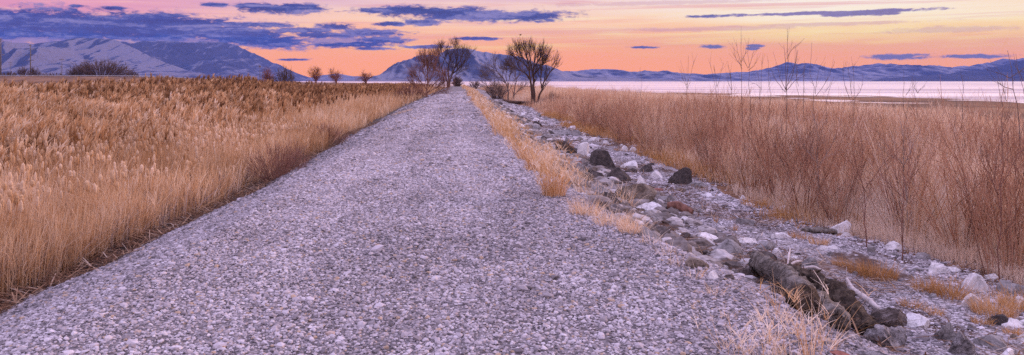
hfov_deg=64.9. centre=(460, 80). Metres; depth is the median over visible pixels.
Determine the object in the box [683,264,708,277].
grass tuft
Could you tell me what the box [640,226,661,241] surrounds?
rock
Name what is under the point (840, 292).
log
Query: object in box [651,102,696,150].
willow shrub
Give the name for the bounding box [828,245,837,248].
rock
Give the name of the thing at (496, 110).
grass tuft
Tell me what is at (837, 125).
willow shrub
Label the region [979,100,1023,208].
willow shrub
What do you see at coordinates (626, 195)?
grass tuft
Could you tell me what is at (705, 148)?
willow shrub
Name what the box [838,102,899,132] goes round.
willow shrub
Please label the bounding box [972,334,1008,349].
rock
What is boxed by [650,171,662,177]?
rock
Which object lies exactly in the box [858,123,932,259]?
sapling
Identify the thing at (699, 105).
willow shrub
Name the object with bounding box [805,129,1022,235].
willow shrub
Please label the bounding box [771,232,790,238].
rock
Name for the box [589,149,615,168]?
rock
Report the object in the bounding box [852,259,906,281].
grass tuft
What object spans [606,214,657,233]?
grass tuft
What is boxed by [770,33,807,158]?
sapling
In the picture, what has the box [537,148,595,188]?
grass tuft
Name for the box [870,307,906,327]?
rock
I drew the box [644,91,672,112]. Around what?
willow shrub
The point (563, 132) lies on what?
rock
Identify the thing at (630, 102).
willow shrub
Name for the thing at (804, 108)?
willow shrub
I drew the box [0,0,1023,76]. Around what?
sky
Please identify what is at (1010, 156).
willow shrub
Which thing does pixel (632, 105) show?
willow shrub
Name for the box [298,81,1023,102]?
lake
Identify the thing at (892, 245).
rock
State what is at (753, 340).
grass tuft
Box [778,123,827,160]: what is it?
willow shrub
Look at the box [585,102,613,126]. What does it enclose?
willow shrub
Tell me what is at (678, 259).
grass tuft
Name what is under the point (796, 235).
grass tuft
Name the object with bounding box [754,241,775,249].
rock
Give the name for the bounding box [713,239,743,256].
rock
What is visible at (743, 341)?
grass tuft
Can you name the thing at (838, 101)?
willow shrub
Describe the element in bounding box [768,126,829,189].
willow shrub
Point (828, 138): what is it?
willow shrub
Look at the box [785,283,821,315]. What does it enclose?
log
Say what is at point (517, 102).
fallen trunk
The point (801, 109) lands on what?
willow shrub
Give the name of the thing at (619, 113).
willow shrub
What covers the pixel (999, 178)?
willow shrub
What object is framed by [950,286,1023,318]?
grass tuft
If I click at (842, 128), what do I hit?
willow shrub
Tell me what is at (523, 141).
grass tuft
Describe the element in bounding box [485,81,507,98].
bush
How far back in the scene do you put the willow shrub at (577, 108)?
51.24 m
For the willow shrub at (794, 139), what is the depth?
25.25 m
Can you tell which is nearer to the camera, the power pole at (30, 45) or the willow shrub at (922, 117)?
the willow shrub at (922, 117)
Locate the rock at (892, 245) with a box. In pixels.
[885,241,901,250]
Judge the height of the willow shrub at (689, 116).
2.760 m
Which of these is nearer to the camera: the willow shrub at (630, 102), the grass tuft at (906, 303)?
the grass tuft at (906, 303)
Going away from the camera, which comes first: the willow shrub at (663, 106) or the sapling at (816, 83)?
the sapling at (816, 83)
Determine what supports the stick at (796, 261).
on the driftwood litter
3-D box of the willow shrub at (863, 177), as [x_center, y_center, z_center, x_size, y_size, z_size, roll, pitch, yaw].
[9.107,1.988,17.378,2.307,2.101,2.056,0,0,-12]
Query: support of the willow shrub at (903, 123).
on the ground at (887, 99)
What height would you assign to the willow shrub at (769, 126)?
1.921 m
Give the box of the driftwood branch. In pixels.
[845,267,879,308]
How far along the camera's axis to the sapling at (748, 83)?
30.95 m
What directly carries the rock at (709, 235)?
on the shore
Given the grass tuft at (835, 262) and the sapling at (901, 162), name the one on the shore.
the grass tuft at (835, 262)
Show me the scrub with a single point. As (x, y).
(883, 232)
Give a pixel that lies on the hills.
(326, 78)
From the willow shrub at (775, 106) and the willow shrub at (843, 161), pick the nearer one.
the willow shrub at (843, 161)
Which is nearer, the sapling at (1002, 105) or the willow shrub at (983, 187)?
the willow shrub at (983, 187)
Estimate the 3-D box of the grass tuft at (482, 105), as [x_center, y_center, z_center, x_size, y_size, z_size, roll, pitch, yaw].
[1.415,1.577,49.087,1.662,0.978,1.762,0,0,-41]
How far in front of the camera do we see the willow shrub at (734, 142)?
23.33 m
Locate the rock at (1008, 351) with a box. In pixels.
[1001,348,1013,354]
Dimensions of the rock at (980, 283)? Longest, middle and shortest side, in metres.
0.405 x 0.327 x 0.186 m
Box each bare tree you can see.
[261,66,274,79]
[307,65,322,83]
[328,67,343,84]
[355,72,373,83]
[402,44,454,96]
[429,38,476,86]
[473,52,536,99]
[497,36,563,105]
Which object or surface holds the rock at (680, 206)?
on the shore
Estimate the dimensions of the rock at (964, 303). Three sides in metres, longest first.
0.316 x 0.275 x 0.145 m
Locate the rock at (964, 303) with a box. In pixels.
[961,293,984,307]
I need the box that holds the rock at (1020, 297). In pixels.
[1014,296,1023,306]
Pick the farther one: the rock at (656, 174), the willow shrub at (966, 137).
the rock at (656, 174)
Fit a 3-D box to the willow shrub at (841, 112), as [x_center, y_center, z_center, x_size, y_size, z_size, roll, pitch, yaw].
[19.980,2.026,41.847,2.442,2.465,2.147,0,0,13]
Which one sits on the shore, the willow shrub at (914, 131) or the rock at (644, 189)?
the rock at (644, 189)
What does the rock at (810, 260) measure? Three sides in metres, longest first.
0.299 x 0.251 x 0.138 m
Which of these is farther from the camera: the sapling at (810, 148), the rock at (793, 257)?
the sapling at (810, 148)
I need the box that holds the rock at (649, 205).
[636,201,661,210]
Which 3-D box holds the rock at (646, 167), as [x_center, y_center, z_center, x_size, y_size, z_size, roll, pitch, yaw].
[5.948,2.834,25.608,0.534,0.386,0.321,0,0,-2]
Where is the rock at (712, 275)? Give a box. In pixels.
[706,270,718,279]
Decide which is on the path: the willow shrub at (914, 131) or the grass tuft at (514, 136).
the grass tuft at (514, 136)
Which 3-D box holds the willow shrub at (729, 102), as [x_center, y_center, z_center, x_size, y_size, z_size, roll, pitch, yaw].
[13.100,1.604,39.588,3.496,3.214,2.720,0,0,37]
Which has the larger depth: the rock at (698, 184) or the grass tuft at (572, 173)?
the rock at (698, 184)
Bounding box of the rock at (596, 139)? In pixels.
[588,137,598,141]
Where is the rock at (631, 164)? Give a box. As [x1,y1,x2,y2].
[620,160,637,168]
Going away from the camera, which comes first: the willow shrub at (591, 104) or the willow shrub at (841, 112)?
the willow shrub at (841, 112)
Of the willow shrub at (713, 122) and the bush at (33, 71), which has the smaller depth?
the willow shrub at (713, 122)
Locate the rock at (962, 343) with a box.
[949,330,975,354]
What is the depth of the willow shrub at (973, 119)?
26.86 m
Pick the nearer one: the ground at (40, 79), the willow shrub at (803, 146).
the willow shrub at (803, 146)
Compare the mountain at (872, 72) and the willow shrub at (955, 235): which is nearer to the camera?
the willow shrub at (955, 235)
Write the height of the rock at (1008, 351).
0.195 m
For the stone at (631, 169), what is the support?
on the shore
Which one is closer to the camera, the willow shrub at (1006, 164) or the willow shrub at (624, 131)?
the willow shrub at (1006, 164)
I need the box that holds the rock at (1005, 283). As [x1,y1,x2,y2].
[997,279,1023,294]
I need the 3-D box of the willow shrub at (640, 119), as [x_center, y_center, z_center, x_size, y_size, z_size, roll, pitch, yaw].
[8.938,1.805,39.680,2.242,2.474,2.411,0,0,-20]
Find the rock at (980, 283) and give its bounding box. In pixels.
[961,273,987,291]
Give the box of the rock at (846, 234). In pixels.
[841,232,851,236]
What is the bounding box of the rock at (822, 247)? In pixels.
[819,245,827,249]
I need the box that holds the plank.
[801,227,836,233]
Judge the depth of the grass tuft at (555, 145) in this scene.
29.94 m
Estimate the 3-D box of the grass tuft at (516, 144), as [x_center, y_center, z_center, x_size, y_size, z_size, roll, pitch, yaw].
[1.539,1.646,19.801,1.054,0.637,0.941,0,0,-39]
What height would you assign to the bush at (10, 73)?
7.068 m
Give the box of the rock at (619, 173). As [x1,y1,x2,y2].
[607,167,630,182]
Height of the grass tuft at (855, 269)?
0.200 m
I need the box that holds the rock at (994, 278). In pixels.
[983,273,997,279]
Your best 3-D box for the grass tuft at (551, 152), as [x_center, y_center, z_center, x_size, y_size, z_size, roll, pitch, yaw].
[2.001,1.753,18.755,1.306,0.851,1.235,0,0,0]
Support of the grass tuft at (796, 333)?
on the path
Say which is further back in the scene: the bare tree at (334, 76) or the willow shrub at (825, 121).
the bare tree at (334, 76)
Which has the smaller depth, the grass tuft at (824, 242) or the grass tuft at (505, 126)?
the grass tuft at (824, 242)
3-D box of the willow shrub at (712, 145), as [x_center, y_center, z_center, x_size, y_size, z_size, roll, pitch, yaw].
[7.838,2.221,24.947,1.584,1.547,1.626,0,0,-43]
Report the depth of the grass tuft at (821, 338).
5.21 m
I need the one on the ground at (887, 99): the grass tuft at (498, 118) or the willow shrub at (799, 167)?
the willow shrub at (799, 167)
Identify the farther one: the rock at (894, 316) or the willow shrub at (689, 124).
the willow shrub at (689, 124)
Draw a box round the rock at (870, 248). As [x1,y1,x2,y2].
[867,245,875,252]
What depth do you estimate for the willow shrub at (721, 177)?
23.20 m
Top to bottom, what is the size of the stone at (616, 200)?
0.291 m
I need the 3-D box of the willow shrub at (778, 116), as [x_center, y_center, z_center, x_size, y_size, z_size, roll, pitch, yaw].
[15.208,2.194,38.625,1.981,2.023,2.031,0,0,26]
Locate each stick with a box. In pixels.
[787,248,790,263]
[791,260,801,264]
[802,265,825,272]
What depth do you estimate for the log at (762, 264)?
9.09 m
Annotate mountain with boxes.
[1,37,295,80]
[121,40,309,80]
[346,48,682,80]
[563,58,1023,80]
[873,60,1023,80]
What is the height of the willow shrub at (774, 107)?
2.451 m
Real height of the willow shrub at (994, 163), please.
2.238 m
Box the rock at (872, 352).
[854,350,886,354]
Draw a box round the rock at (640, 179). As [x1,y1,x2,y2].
[636,176,646,183]
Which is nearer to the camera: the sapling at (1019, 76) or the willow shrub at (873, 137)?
the sapling at (1019, 76)
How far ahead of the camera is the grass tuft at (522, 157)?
17.45 m
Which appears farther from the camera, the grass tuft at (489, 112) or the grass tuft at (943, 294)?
the grass tuft at (489, 112)
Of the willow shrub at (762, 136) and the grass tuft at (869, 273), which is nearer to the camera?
the grass tuft at (869, 273)
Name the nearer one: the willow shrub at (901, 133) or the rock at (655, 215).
the rock at (655, 215)
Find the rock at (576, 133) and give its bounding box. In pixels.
[572,130,581,135]
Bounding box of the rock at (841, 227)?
[831,220,851,232]
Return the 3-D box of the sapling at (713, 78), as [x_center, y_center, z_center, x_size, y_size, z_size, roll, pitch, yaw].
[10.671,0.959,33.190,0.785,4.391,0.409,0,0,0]
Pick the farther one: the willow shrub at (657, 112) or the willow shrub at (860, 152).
the willow shrub at (657, 112)
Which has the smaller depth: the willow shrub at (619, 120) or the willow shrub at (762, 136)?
the willow shrub at (762, 136)
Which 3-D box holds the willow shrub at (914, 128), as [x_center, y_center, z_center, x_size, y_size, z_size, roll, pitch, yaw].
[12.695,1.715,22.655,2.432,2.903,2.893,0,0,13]
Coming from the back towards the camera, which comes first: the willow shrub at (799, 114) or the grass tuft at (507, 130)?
the willow shrub at (799, 114)
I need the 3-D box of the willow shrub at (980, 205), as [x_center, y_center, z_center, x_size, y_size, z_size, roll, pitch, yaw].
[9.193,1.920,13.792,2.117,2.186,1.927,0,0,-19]
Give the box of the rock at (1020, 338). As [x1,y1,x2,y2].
[1017,334,1023,341]
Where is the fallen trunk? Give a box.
[503,99,535,105]
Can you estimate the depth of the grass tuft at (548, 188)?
11.75 m
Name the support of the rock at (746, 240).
on the shore
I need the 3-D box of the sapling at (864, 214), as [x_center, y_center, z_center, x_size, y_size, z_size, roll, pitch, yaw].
[7.074,1.797,13.911,1.108,2.419,0.851,0,0,0]
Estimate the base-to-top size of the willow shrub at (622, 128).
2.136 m
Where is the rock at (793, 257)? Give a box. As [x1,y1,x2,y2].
[784,254,797,259]
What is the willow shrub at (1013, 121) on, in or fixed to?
on the ground at (887, 99)
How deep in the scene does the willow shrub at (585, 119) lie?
47.65 m
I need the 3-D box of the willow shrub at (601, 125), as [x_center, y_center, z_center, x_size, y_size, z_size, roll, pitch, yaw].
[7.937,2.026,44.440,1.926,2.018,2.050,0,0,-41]
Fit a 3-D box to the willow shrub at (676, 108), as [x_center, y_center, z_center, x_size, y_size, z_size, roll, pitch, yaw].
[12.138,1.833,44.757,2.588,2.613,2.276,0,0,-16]
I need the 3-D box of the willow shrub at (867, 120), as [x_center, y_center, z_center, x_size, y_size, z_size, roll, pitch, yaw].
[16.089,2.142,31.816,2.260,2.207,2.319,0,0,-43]
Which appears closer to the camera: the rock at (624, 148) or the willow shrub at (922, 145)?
the willow shrub at (922, 145)
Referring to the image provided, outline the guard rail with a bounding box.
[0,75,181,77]
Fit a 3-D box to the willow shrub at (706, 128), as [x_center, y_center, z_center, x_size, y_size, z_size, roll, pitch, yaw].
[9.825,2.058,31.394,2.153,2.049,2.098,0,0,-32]
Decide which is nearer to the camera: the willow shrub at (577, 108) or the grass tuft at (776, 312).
the grass tuft at (776, 312)
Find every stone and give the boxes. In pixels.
[568,162,585,172]
[593,185,609,193]
[601,192,615,196]
[605,196,620,203]
[624,168,636,172]
[906,313,929,328]
[947,267,961,272]
[988,314,1008,324]
[1001,317,1021,327]
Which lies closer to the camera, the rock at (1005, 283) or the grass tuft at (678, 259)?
the grass tuft at (678, 259)
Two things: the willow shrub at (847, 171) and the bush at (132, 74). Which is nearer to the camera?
the willow shrub at (847, 171)
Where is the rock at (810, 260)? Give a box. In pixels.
[800,257,817,269]
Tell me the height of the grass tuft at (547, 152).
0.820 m
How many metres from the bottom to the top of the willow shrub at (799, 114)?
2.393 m
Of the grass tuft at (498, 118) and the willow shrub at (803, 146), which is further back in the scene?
the grass tuft at (498, 118)
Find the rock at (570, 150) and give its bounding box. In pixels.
[555,141,576,153]
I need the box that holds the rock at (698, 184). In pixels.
[688,181,705,187]
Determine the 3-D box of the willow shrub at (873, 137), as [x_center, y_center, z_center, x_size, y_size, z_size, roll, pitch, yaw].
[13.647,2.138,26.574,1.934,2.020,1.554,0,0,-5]
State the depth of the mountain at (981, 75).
9936.37 m
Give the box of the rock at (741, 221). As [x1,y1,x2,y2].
[735,217,755,225]
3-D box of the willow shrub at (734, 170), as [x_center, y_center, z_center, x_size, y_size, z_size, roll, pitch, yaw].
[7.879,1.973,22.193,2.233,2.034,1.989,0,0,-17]
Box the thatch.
[0,142,307,294]
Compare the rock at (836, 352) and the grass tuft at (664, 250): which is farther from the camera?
the grass tuft at (664, 250)
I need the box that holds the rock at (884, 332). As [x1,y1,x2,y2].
[863,324,906,351]
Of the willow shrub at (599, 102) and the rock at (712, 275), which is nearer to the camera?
the rock at (712, 275)
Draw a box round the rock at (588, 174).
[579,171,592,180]
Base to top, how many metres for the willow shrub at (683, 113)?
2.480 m
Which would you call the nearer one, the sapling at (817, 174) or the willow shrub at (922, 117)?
the sapling at (817, 174)
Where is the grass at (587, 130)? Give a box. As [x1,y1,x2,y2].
[537,110,1022,309]
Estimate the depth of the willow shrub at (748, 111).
35.61 m
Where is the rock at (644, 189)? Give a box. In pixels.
[615,183,656,201]
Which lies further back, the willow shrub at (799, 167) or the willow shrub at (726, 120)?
the willow shrub at (726, 120)
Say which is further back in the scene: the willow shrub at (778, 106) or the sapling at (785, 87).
the willow shrub at (778, 106)
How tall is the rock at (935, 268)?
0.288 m
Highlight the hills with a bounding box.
[302,74,361,80]
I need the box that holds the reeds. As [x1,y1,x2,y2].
[0,72,442,298]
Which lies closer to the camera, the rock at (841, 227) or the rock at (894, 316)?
the rock at (894, 316)
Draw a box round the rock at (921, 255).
[915,252,934,259]
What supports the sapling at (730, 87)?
on the ground at (887, 99)
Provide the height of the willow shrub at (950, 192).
2.520 m
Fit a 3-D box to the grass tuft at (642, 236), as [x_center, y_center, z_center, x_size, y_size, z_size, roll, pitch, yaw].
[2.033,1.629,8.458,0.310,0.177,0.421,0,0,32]
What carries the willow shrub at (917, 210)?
on the ground at (887, 99)
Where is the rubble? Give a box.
[473,93,784,294]
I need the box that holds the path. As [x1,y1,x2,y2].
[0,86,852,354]
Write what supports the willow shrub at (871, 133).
on the ground at (887, 99)
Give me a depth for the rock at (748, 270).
11.09 m
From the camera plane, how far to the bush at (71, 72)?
669.18 m
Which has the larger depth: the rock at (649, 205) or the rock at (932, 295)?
the rock at (649, 205)
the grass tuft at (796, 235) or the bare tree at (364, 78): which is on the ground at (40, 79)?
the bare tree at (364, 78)
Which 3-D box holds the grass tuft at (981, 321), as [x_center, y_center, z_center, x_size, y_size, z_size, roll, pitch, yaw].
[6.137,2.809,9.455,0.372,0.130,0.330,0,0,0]
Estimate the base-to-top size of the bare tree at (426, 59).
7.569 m
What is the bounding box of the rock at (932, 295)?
[929,293,936,297]
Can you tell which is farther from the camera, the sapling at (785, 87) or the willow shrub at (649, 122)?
the willow shrub at (649, 122)
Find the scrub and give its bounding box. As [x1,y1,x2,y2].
[478,83,1023,285]
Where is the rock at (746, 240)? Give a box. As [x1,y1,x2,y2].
[738,237,756,243]
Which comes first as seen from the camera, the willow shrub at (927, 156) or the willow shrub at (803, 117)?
the willow shrub at (927, 156)
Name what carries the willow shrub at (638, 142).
on the ground at (887, 99)
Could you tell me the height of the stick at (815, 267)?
0.091 m
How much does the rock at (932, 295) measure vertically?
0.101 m
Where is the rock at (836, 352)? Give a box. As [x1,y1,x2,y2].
[829,350,849,354]
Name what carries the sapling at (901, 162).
on the ground at (887, 99)
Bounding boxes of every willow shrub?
[543,93,562,114]
[551,97,578,116]
[554,101,575,118]
[564,90,592,124]
[565,96,596,123]
[566,94,594,120]
[571,95,607,128]
[582,94,605,118]
[583,88,618,116]
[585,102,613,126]
[586,101,618,122]
[587,101,622,130]
[597,88,651,137]
[599,93,644,141]
[601,107,642,143]
[603,91,661,144]
[610,84,653,123]
[612,87,644,120]
[612,92,650,118]
[618,93,657,139]
[619,90,673,152]
[623,121,679,156]
[625,112,666,148]
[627,106,670,145]
[643,102,675,126]
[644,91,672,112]
[651,96,677,114]
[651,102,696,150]
[653,109,692,138]
[655,103,683,136]
[658,92,721,154]
[660,104,706,125]
[663,100,707,121]
[667,99,721,139]
[668,100,717,145]
[668,117,708,155]
[674,97,721,136]
[677,85,743,122]
[678,88,719,120]
[679,88,727,125]
[681,107,747,169]
[684,99,749,142]
[686,130,733,174]
[688,116,734,146]
[688,120,758,183]
[689,87,759,123]
[695,91,811,178]
[698,85,770,165]
[700,98,735,119]
[702,103,753,142]
[706,125,787,188]
[720,91,774,131]
[724,95,753,112]
[724,109,783,149]
[728,88,860,202]
[729,146,779,196]
[731,122,796,151]
[732,112,775,142]
[735,126,813,183]
[736,96,766,112]
[738,118,799,166]
[739,113,821,189]
[740,94,778,117]
[741,109,870,216]
[744,112,797,150]
[746,116,796,170]
[748,92,805,124]
[755,95,794,120]
[756,101,894,202]
[758,107,788,129]
[761,88,799,117]
[765,118,845,170]
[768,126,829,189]
[769,94,880,165]
[769,125,827,159]
[773,100,851,162]
[777,98,818,127]
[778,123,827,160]
[779,93,828,119]
[780,102,828,136]
[783,106,866,173]
[789,127,864,180]
[790,91,831,123]
[791,102,819,125]
[791,128,886,210]
[794,121,911,198]
[794,148,879,225]
[796,111,873,163]
[800,103,847,128]
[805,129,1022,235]
[806,106,847,137]
[808,143,879,182]
[812,87,877,123]
[814,128,895,177]
[816,100,896,149]
[818,96,901,154]
[818,109,874,138]
[822,101,870,125]
[822,125,939,215]
[823,107,896,184]
[824,103,959,219]
[828,102,921,163]
[837,115,888,144]
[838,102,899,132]
[839,93,922,172]
[839,93,925,143]
[843,90,975,169]
[844,117,889,158]
[849,92,1008,244]
[850,109,1019,235]
[852,98,903,123]
[859,101,972,175]
[862,112,932,149]
[864,94,971,162]
[868,105,1023,257]
[871,99,973,160]
[874,113,980,176]
[879,97,919,126]
[879,131,975,196]
[884,91,967,136]
[896,100,962,131]
[899,78,1023,278]
[899,95,1023,169]
[899,136,979,201]
[904,90,994,144]
[917,92,1023,267]
[917,111,990,156]
[919,119,993,166]
[932,94,1019,158]
[933,128,1023,251]
[936,93,1004,138]
[939,128,1023,203]
[945,169,1022,241]
[946,160,1022,210]
[958,104,1023,236]
[959,92,1023,160]
[977,113,1023,160]
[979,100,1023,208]
[988,137,1023,171]
[994,88,1023,157]
[1000,105,1023,139]
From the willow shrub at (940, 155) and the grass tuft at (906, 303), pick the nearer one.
the grass tuft at (906, 303)
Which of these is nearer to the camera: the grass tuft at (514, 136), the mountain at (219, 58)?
the grass tuft at (514, 136)
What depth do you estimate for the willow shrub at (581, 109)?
52.37 m
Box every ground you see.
[0,76,452,86]
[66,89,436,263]
[481,89,1023,283]
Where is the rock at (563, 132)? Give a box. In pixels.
[548,130,571,134]
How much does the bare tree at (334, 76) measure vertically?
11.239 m
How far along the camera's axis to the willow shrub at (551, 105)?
68.39 m
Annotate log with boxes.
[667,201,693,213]
[748,251,851,330]
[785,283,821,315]
[787,263,876,334]
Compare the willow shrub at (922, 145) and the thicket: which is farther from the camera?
the thicket
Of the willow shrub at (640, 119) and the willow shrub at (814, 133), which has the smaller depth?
the willow shrub at (814, 133)
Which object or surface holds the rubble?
on the path
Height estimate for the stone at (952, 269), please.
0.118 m
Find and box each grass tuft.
[472,97,493,107]
[472,99,495,110]
[479,105,510,117]
[479,106,508,119]
[484,107,512,126]
[485,114,515,131]
[485,115,528,138]
[486,107,518,130]
[486,115,533,135]
[490,111,523,134]
[491,119,527,140]
[495,122,524,134]
[496,125,538,146]
[501,126,531,142]
[501,131,543,150]
[503,136,543,153]
[505,139,565,171]
[509,139,566,170]
[510,143,548,160]
[511,141,555,164]
[517,149,583,196]
[519,141,571,165]
[532,149,579,183]
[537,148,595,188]
[549,135,577,150]
[551,193,614,215]
[565,168,629,204]
[585,200,651,225]
[591,178,651,203]
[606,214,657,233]
[636,227,670,244]
[647,242,681,255]
[661,250,690,266]
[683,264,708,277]
[683,297,797,354]
[703,280,730,295]
[721,299,795,354]
[740,197,772,209]
[745,270,806,320]
[750,271,875,354]
[751,307,861,354]
[763,206,794,218]
[784,228,811,239]
[804,293,864,349]
[806,234,830,245]
[826,257,854,267]
[844,262,875,275]
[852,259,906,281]
[895,296,929,308]
[904,274,949,294]
[920,270,982,300]
[922,301,948,316]
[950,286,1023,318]
[967,314,998,326]
[987,283,1023,311]
[1001,322,1023,334]
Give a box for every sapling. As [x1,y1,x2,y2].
[677,56,695,126]
[708,51,729,132]
[726,64,734,130]
[728,37,747,152]
[743,41,760,137]
[750,54,764,119]
[760,114,827,196]
[765,58,776,124]
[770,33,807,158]
[789,106,848,213]
[805,47,834,123]
[843,57,862,147]
[844,115,911,246]
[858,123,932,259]
[874,112,926,237]
[903,70,918,115]
[912,81,926,123]
[960,72,965,163]
[962,104,1023,281]
[985,51,1023,166]
[997,80,1005,158]
[1011,54,1023,133]
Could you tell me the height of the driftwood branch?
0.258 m
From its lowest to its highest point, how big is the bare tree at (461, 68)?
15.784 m
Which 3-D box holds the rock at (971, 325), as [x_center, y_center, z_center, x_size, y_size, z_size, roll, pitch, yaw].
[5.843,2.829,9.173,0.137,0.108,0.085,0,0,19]
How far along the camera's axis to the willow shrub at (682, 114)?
39.27 m
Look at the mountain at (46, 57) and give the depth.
9843.81 m
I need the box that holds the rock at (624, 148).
[620,145,627,150]
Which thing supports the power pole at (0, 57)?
on the ground at (40, 79)
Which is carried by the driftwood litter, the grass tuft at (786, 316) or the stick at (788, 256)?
the stick at (788, 256)
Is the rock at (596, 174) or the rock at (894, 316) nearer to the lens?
the rock at (894, 316)
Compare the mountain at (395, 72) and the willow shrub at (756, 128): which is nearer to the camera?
the willow shrub at (756, 128)
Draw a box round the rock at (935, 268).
[928,262,947,273]
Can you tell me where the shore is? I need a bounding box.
[477,89,1023,354]
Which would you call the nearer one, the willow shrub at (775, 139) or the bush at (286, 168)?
the bush at (286, 168)
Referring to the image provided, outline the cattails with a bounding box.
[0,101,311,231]
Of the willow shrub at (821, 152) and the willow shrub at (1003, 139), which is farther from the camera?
the willow shrub at (1003, 139)
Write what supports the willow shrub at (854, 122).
on the ground at (887, 99)
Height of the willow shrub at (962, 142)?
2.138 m
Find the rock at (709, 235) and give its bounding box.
[700,232,717,239]
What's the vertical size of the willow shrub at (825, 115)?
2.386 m
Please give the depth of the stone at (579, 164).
20.92 m
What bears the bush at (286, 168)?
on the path
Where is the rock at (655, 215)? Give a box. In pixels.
[642,210,662,222]
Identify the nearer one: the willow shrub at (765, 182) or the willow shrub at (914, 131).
the willow shrub at (765, 182)
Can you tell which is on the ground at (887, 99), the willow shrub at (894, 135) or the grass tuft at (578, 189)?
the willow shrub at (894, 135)
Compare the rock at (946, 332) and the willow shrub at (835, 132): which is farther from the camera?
the willow shrub at (835, 132)
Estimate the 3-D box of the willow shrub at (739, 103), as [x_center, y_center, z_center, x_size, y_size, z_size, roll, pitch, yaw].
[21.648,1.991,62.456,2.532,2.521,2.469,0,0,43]
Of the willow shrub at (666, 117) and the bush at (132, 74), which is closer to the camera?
the willow shrub at (666, 117)
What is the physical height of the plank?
0.158 m
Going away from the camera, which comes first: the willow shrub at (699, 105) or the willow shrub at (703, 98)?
the willow shrub at (699, 105)
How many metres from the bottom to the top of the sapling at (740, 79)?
5.178 m
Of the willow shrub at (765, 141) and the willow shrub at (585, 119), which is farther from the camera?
the willow shrub at (585, 119)
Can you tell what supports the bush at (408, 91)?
on the ground at (379, 114)
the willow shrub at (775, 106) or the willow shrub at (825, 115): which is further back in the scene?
the willow shrub at (775, 106)
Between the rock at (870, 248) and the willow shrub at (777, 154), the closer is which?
the rock at (870, 248)
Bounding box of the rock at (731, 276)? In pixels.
[719,274,735,279]
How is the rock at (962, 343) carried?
on the shore
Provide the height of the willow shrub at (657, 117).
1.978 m
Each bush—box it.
[2,71,17,74]
[17,66,30,74]
[26,66,41,74]
[65,61,95,74]
[68,69,78,74]
[123,71,138,76]
[235,136,315,182]
[270,65,294,82]
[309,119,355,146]
[394,84,428,99]
[451,75,463,85]
[467,80,481,88]
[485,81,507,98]
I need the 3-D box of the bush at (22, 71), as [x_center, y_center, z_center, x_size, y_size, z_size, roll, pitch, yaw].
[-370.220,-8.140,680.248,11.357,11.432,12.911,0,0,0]
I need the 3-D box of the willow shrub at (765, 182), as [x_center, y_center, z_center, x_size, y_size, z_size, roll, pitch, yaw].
[7.527,1.567,19.276,2.714,2.874,2.780,0,0,-4]
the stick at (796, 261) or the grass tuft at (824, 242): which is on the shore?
the grass tuft at (824, 242)
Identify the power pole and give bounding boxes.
[0,38,3,74]
[26,44,33,74]
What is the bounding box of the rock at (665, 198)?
[657,196,669,201]
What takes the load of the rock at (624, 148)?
on the shore
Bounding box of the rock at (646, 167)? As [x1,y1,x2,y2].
[639,164,653,171]
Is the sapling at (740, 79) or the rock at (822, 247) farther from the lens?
the sapling at (740, 79)
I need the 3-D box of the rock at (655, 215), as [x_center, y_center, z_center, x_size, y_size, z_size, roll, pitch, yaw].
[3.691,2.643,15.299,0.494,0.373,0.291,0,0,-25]
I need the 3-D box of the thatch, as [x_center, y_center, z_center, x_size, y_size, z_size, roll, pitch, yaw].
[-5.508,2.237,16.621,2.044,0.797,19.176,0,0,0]
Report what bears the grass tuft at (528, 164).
on the path
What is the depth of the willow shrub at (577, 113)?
49.75 m
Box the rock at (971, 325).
[967,324,977,329]
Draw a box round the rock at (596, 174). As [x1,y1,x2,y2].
[586,170,603,177]
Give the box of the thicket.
[67,58,134,76]
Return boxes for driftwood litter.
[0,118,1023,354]
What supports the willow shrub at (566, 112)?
on the ground at (887, 99)
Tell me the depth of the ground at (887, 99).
106.38 m
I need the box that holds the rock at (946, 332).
[932,322,955,339]
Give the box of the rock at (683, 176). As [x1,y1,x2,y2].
[668,167,691,184]
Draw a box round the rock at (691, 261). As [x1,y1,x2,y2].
[685,257,708,267]
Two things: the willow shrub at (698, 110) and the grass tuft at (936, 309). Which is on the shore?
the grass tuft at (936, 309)
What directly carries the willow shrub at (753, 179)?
on the ground at (887, 99)
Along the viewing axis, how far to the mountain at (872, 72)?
12191.90 m
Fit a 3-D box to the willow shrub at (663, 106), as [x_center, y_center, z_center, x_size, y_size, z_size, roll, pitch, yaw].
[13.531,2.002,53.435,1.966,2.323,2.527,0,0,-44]
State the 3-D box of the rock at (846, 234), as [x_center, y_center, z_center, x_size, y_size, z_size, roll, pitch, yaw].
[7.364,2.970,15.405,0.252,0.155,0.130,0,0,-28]
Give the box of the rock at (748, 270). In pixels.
[739,266,759,277]
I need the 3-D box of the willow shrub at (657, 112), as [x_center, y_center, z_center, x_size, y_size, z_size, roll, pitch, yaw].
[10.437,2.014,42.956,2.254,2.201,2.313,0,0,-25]
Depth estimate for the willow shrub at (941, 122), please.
30.40 m
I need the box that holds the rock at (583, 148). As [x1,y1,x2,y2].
[577,142,588,155]

